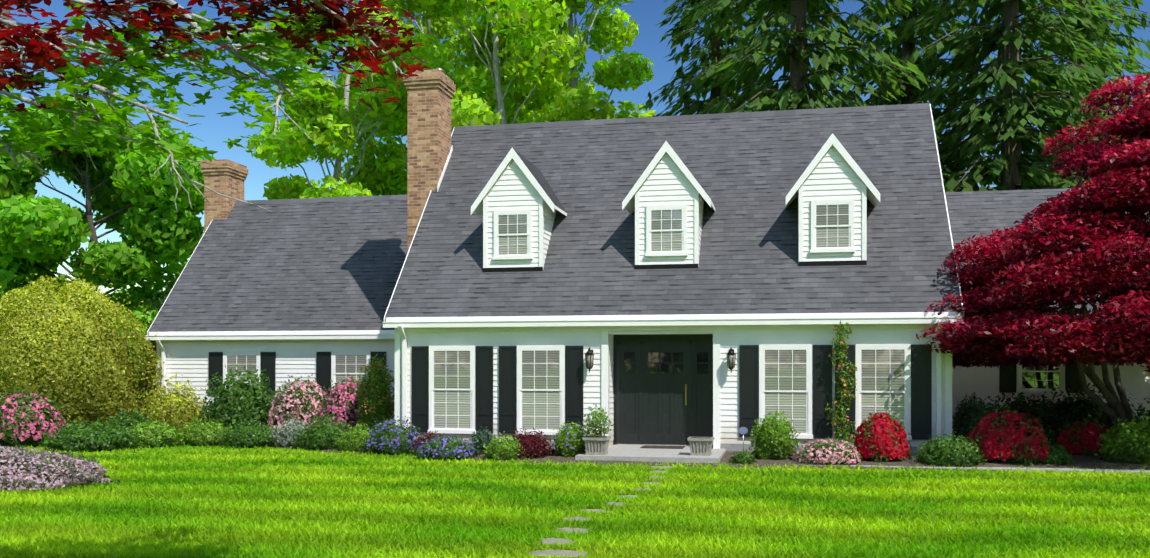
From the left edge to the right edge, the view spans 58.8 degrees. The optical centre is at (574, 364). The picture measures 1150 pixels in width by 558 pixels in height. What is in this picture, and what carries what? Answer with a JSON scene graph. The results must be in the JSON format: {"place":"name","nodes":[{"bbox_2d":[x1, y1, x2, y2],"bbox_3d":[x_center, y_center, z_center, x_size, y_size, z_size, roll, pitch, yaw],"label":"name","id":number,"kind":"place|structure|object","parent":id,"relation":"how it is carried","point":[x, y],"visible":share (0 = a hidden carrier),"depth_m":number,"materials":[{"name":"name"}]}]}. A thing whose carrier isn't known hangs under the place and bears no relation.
{"place":"outdoors","nodes":[
{"label":"outdoors","id":0,"kind":"place"},
{"bbox_2d":[0,381,1149,557],"bbox_3d":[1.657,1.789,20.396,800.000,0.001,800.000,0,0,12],"label":"lawn","id":1,"kind":"structure","parent":0,"point":[276,449],"depth_m":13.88,"materials":[{"name":"green plant"}]},
{"bbox_2d":[0,96,216,386],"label":"maple tree","id":2,"kind":"object","parent":1,"relation":"on","point":[43,236],"visible":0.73,"depth_m":38.21,"materials":[{"name":"green plant"}]},
{"bbox_2d":[0,0,429,211],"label":"tree","id":3,"kind":"object","parent":1,"relation":"on","point":[41,48],"visible":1,"depth_m":6.54,"materials":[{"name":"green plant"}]},
{"bbox_2d":[244,0,460,199],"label":"birch tree","id":4,"kind":"object","parent":1,"relation":"on","point":[337,128],"visible":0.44,"depth_m":50.32,"materials":[{"name":"green plant"}]},
{"bbox_2d":[330,0,500,195],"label":"birch tree","id":5,"kind":"object","parent":1,"relation":"on","point":[384,172],"visible":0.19,"depth_m":58.59,"materials":[{"name":"green plant"}]},
{"bbox_2d":[412,0,586,133],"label":"birch tree","id":6,"kind":"object","parent":1,"relation":"on","point":[505,34],"visible":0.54,"depth_m":48.05,"materials":[{"name":"green plant"}]},
{"bbox_2d":[468,0,633,124],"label":"birch tree","id":7,"kind":"object","parent":1,"relation":"on","point":[523,109],"visible":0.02,"depth_m":62.45,"materials":[{"name":"green plant"}]},
{"bbox_2d":[490,0,656,123],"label":"birch tree","id":8,"kind":"object","parent":1,"relation":"on","point":[554,102],"visible":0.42,"depth_m":50.45,"materials":[{"name":"green plant"}]},
{"bbox_2d":[0,262,1149,490],"bbox_3d":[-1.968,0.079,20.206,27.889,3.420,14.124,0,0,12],"label":"shrub","id":9,"kind":"object","parent":1,"relation":"on","point":[242,387],"visible":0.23,"depth_m":22.43,"materials":[{"name":"green plant"}]},
{"bbox_2d":[0,326,1113,490],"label":"flower petals","id":10,"kind":"object","parent":9,"relation":"attached to","point":[993,448],"visible":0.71,"depth_m":18.12,"materials":[{"name":"pink plant"}]},
{"bbox_2d":[528,466,671,556],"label":"stepping stone path","id":11,"kind":"structure","parent":1,"relation":"on","point":[568,553],"depth_m":10.39,"materials":[{"name":"grey stone"}]},
{"bbox_2d":[575,445,725,462],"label":"entry slab","id":12,"kind":"structure","parent":1,"relation":"on","point":[628,453],"depth_m":18.62,"materials":[{"name":"concrete"}]},
{"bbox_2d":[582,436,610,454],"bbox_3d":[0.405,1.509,18.901,0.454,0.320,0.454,0,0,12],"label":"planter","id":13,"kind":"object","parent":12,"relation":"on","point":[595,445],"visible":0.98,"depth_m":18.72,"materials":[{"name":"stone"}]},
{"bbox_2d":[687,436,713,455],"bbox_3d":[2.320,1.509,18.776,0.454,0.320,0.454,0,0,12],"label":"planter","id":14,"kind":"object","parent":12,"relation":"on","point":[700,446],"visible":1,"depth_m":18.59,"materials":[{"name":"stone"}]},
{"bbox_2d":[220,439,1149,470],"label":"soil bed","id":15,"kind":"object","parent":1,"relation":"on","point":[1085,461],"visible":0.04,"depth_m":17.92,"materials":[{"name":"brown soil"}]},
{"bbox_2d":[639,0,775,116],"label":"conifer tree","id":16,"kind":"object","parent":1,"relation":"on","point":[715,53],"visible":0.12,"depth_m":45.76,"materials":[{"name":"green plant"}]},
{"bbox_2d":[739,427,747,452],"bbox_3d":[3.187,1.489,19.308,0.166,0.599,0.020,0,0,12],"label":"yard sign","id":17,"kind":"object","parent":1,"relation":"on","point":[743,430],"visible":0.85,"depth_m":19.30,"materials":[{"name":"blue metal"}]},
{"bbox_2d":[678,0,956,184],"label":"conifer tree","id":18,"kind":"object","parent":1,"relation":"on","point":[795,91],"visible":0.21,"depth_m":36.83,"materials":[{"name":"green plant"}]},
{"bbox_2d":[829,0,1024,188],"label":"conifer tree","id":19,"kind":"object","parent":1,"relation":"on","point":[913,93],"visible":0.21,"depth_m":43.98,"materials":[{"name":"green plant"}]},
{"bbox_2d":[892,0,1139,191],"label":"conifer tree","id":20,"kind":"object","parent":1,"relation":"on","point":[1012,133],"visible":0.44,"depth_m":37.47,"materials":[{"name":"green plant"}]},
{"bbox_2d":[916,72,1149,426],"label":"japanese maple tree","id":21,"kind":"object","parent":1,"relation":"on","point":[1093,241],"visible":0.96,"depth_m":18.17,"materials":[{"name":"red plant"}]},
{"bbox_2d":[1019,0,1149,187],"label":"conifer tree","id":22,"kind":"object","parent":1,"relation":"on","point":[1110,37],"visible":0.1,"depth_m":45.94,"materials":[{"name":"green plant"}]},
{"bbox_2d":[0,0,1149,305],"label":"sky","id":23,"kind":"structure","parent":0,"point":[215,129],"materials":[{"name":"blue"}]},
{"bbox_2d":[437,145,866,448],"bbox_3d":[0.811,-1.873,21.758,10.138,7.083,2.389,0,0,29],"label":"house flashing","id":24,"kind":"object","parent":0,"point":[805,263],"visible":0.96,"depth_m":21.09,"materials":[{"name":"white metal"}]},
{"bbox_2d":[156,324,1149,453],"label":"house walls","id":25,"kind":"structure","parent":0,"point":[188,360],"depth_m":20.99,"materials":[{"name":"white wood"}]},
{"bbox_2d":[209,344,1082,439],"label":"house windows","id":26,"kind":"structure","parent":25,"relation":"in","point":[540,387],"depth_m":20.80,"materials":[{"name":"white glass"}]},
{"bbox_2d":[145,103,1149,438],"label":"house roof","id":27,"kind":"structure","parent":25,"relation":"on","point":[339,267],"depth_m":23.01,"materials":[{"name":"grey tile"}]},
{"bbox_2d":[200,159,247,232],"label":"chimney","id":28,"kind":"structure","parent":27,"relation":"on","point":[226,177],"depth_m":29.58,"materials":[{"name":"brown brick"}]},
{"bbox_2d":[403,67,455,252],"bbox_3d":[-3.532,-2.731,24.801,0.930,9.040,1.170,0,0,12],"label":"house chimney","id":29,"kind":"object","parent":27,"relation":"on","point":[430,93],"visible":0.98,"depth_m":24.33,"materials":[{"name":"brown brick"}]},
{"bbox_2d":[471,148,566,267],"bbox_3d":[-1.091,-3.304,22.988,1.840,2.643,2.479,0,0,12],"label":"dormer","id":30,"kind":"object","parent":27,"relation":"on","point":[517,181],"visible":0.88,"depth_m":21.87,"materials":[{"name":"white"}]},
{"bbox_2d":[585,347,593,371],"bbox_3d":[0.296,-0.086,20.531,0.186,0.510,0.260,0,0,12],"label":"house lantern","id":31,"kind":"object","parent":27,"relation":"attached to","point":[589,356],"visible":1,"depth_m":20.45,"materials":[{"name":"black metal"}]},
{"bbox_2d":[622,141,714,266],"bbox_3d":[2.139,-3.304,22.312,1.840,2.643,2.479,0,0,12],"label":"dormer","id":32,"kind":"object","parent":27,"relation":"on","point":[666,177],"visible":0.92,"depth_m":21.18,"materials":[{"name":"white"}]},
{"bbox_2d":[492,199,854,259],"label":"dormer windows","id":33,"kind":"structure","parent":27,"relation":"attached to","point":[832,225],"depth_m":21.14,"materials":[{"name":"white glass"}]},
{"bbox_2d":[726,347,735,372],"bbox_3d":[3.056,-0.086,19.954,0.186,0.510,0.260,0,0,12],"label":"house lantern","id":34,"kind":"object","parent":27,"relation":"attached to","point":[731,355],"visible":1,"depth_m":19.87,"materials":[{"name":"black metal"}]},
{"bbox_2d":[786,133,879,261],"bbox_3d":[5.409,-3.304,21.629,1.840,2.643,2.479,0,0,12],"label":"dormer","id":35,"kind":"object","parent":27,"relation":"on","point":[833,170],"visible":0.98,"depth_m":20.49,"materials":[{"name":"white wood"}]},
{"bbox_2d":[616,339,712,446],"bbox_3d":[1.846,0.589,20.867,2.018,2.200,0.100,0,0,12],"label":"front door","id":36,"kind":"structure","parent":25,"relation":"in","point":[664,391],"depth_m":20.87,"materials":[{"name":"black wood"}]},
{"bbox_2d":[810,465,1148,473],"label":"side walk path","id":37,"kind":"structure","parent":0,"point":[1057,470],"depth_m":17.14,"materials":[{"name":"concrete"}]}
]}

